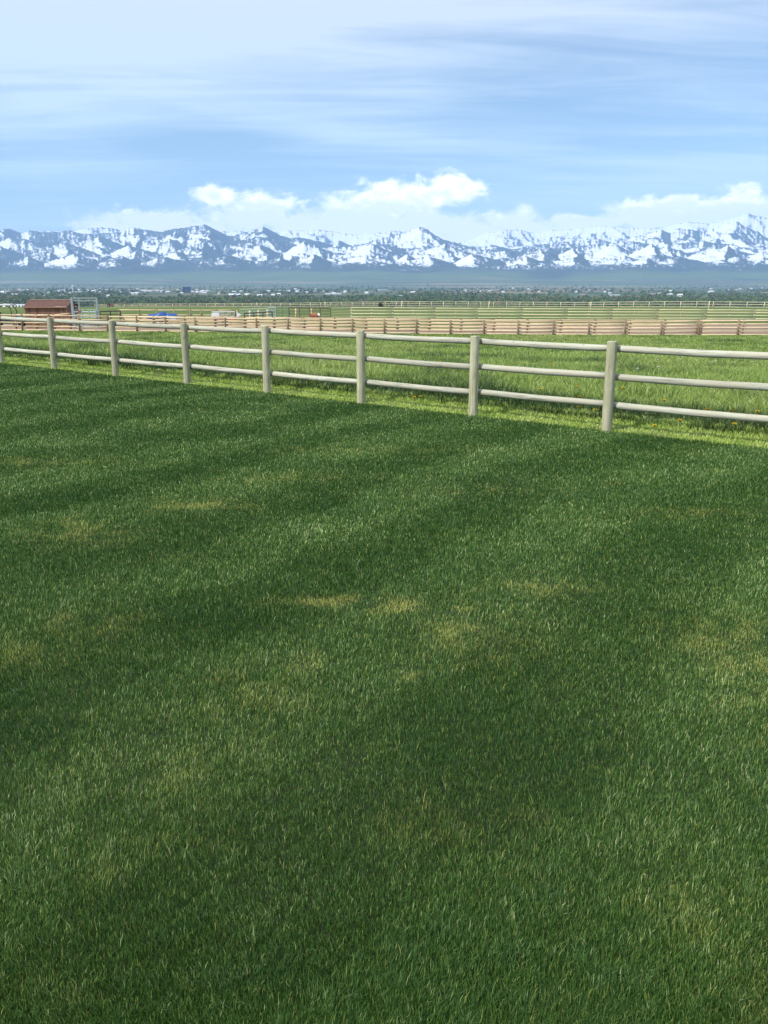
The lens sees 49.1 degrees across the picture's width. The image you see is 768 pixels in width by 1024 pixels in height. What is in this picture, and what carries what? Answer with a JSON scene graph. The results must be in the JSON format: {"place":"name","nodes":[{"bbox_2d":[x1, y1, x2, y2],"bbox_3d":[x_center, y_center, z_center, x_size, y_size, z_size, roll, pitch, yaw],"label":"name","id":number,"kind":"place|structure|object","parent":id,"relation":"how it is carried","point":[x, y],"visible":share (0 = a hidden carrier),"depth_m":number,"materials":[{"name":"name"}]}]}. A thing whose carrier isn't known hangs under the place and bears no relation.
{"place":"outdoors","nodes":[
{"label":"outdoors","id":0,"kind":"place"},
{"bbox_2d":[1,324,315,332],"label":"corral dirt","id":1,"kind":"structure","parent":0,"point":[161,329],"depth_m":74.60,"materials":[{"name":"brown soil"}]},
{"bbox_2d":[22,299,77,327],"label":"wooden shed","id":2,"kind":"structure","parent":1,"relation":"on","point":[47,306],"depth_m":76.07,"materials":[{"name":"brown wood"}]},
{"bbox_2d":[0,363,767,1023],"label":"lawn","id":3,"kind":"structure","parent":0,"point":[388,778],"depth_m":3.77,"materials":[{"name":"plant"}]},
{"bbox_2d":[0,316,767,431],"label":"rail fence","id":4,"kind":"object","parent":3,"relation":"on","point":[610,376],"visible":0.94,"depth_m":13.99,"materials":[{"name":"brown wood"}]},
{"bbox_2d":[2,353,767,448],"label":"fence line grass","id":5,"kind":"structure","parent":3,"relation":"on","point":[671,430],"depth_m":14.49,"materials":[{"name":"green plant"}]},
{"bbox_2d":[0,213,767,280],"bbox_3d":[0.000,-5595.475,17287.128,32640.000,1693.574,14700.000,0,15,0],"label":"mountains","id":6,"kind":"structure","parent":0,"point":[734,248],"depth_m":14374.88,"materials":[{"name":"white snow"}]},
{"bbox_2d":[0,278,767,328],"bbox_3d":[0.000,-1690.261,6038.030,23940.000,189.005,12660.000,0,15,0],"label":"pasture ground","id":7,"kind":"structure","parent":0,"point":[469,283],"depth_m":4888.87,"materials":[{"name":"green plant"}]},
{"bbox_2d":[0,304,25,325],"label":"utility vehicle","id":8,"kind":"object","parent":7,"relation":"on","point":[18,324],"visible":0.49,"depth_m":78.09,"materials":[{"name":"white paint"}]},
{"bbox_2d":[14,312,71,328],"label":"corral fence","id":9,"kind":"object","parent":7,"relation":"on","point":[69,313],"visible":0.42,"depth_m":73.72,"materials":[{"name":"brown wood"}]},
{"bbox_2d":[70,298,99,326],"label":"livestock gate","id":10,"kind":"structure","parent":7,"relation":"on","point":[79,306],"depth_m":74.37,"materials":[{"name":"metal"}]},
{"bbox_2d":[100,310,121,321],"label":"pipe gate","id":11,"kind":"structure","parent":7,"relation":"on","point":[110,314],"depth_m":82.75,"materials":[{"name":"metal"}]},
{"bbox_2d":[146,311,179,323],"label":"flatbed trailer","id":12,"kind":"object","parent":7,"relation":"on","point":[163,313],"visible":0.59,"depth_m":79.90,"materials":[{"name":"paint"}]},
{"bbox_2d":[118,309,232,321],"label":"corral fence","id":13,"kind":"object","parent":7,"relation":"on","point":[173,310],"visible":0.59,"depth_m":89.61,"materials":[{"name":"brown wood"}]},
{"bbox_2d":[182,286,190,292],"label":"office tower","id":14,"kind":"structure","parent":7,"relation":"on","point":[188,288],"depth_m":4338.49,"materials":[{"name":"blue glass"}]},
{"bbox_2d":[211,311,240,324],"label":"farm trailer","id":15,"kind":"object","parent":7,"relation":"on","point":[218,314],"visible":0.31,"depth_m":81.80,"materials":[{"name":"white paint"}]},
{"bbox_2d":[240,308,267,319],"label":"steel fence","id":16,"kind":"object","parent":7,"relation":"on","point":[254,311],"visible":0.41,"depth_m":92.44,"materials":[{"name":"metal"}]},
{"bbox_2d":[244,311,272,324],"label":"pipe gate","id":17,"kind":"structure","parent":7,"relation":"on","point":[253,315],"depth_m":81.77,"materials":[{"name":"metal"}]},
{"bbox_2d":[268,307,275,316],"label":"pipe gate","id":18,"kind":"structure","parent":7,"relation":"on","point":[272,310],"depth_m":90.45,"materials":[{"name":"white metal"}]},
{"bbox_2d":[276,308,288,320],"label":"pipe gate","id":19,"kind":"structure","parent":7,"relation":"on","point":[282,310],"depth_m":90.73,"materials":[{"name":"green metal"}]},
{"bbox_2d":[289,307,330,320],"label":"steel fence","id":20,"kind":"object","parent":7,"relation":"on","point":[320,308],"visible":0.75,"depth_m":91.81,"materials":[{"name":"metal"}]},
{"bbox_2d":[310,313,319,320],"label":"calf","id":21,"kind":"object","parent":7,"relation":"on","point":[314,315],"visible":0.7,"depth_m":89.32},
{"bbox_2d":[331,308,351,317],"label":"steel fence","id":22,"kind":"object","parent":7,"relation":"on","point":[343,313],"visible":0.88,"depth_m":94.45,"materials":[{"name":"metal"}]},
{"bbox_2d":[0,314,767,335],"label":"corral fence","id":23,"kind":"object","parent":7,"relation":"on","point":[450,327],"visible":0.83,"depth_m":65.15,"materials":[{"name":"brown wood"}]},
{"bbox_2d":[0,288,767,306],"bbox_3d":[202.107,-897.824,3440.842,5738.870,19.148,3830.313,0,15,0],"label":"green woodland","id":24,"kind":"object","parent":7,"relation":"on","point":[388,303],"visible":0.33,"depth_m":1963.30,"materials":[{"name":"green plant"}]},
{"bbox_2d":[0,284,767,292],"bbox_3d":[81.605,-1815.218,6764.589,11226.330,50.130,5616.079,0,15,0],"label":"town trees","id":25,"kind":"object","parent":7,"relation":"on","point":[309,290],"visible":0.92,"depth_m":5837.76,"materials":[{"name":"green plant"}]},
{"bbox_2d":[122,316,698,333],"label":"corral fence","id":26,"kind":"object","parent":7,"relation":"on","point":[303,327],"visible":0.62,"depth_m":69.45,"materials":[{"name":"brown wood"}]},
{"bbox_2d":[94,301,767,308],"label":"field fence","id":27,"kind":"object","parent":7,"relation":"on","point":[519,306],"visible":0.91,"depth_m":168.28,"materials":[{"name":"brown wood"}]},
{"bbox_2d":[350,307,767,319],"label":"corral fence","id":28,"kind":"object","parent":7,"relation":"on","point":[566,314],"visible":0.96,"depth_m":94.02,"materials":[{"name":"brown wood"}]},
{"bbox_2d":[700,319,767,333],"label":"corral fence","id":29,"kind":"object","parent":7,"relation":"on","point":[729,323],"visible":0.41,"depth_m":65.33,"materials":[{"name":"brown wood"}]},
{"bbox_2d":[0,0,767,242],"label":"sky","id":30,"kind":"structure","parent":0,"point":[458,121],"materials":[{"name":"blue"}]},
{"bbox_2d":[1,330,767,434],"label":"pasture grass","id":31,"kind":"structure","parent":0,"point":[721,399],"depth_m":22.35,"materials":[{"name":"green plant"}]},
{"bbox_2d":[309,330,482,334],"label":"pen dirt","id":32,"kind":"structure","parent":0,"point":[404,331],"depth_m":68.98,"materials":[{"name":"brown soil"}]},
{"bbox_2d":[479,323,767,335],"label":"arena dirt","id":33,"kind":"structure","parent":0,"point":[638,329],"depth_m":72.21,"materials":[{"name":"brown soil"}]}
]}

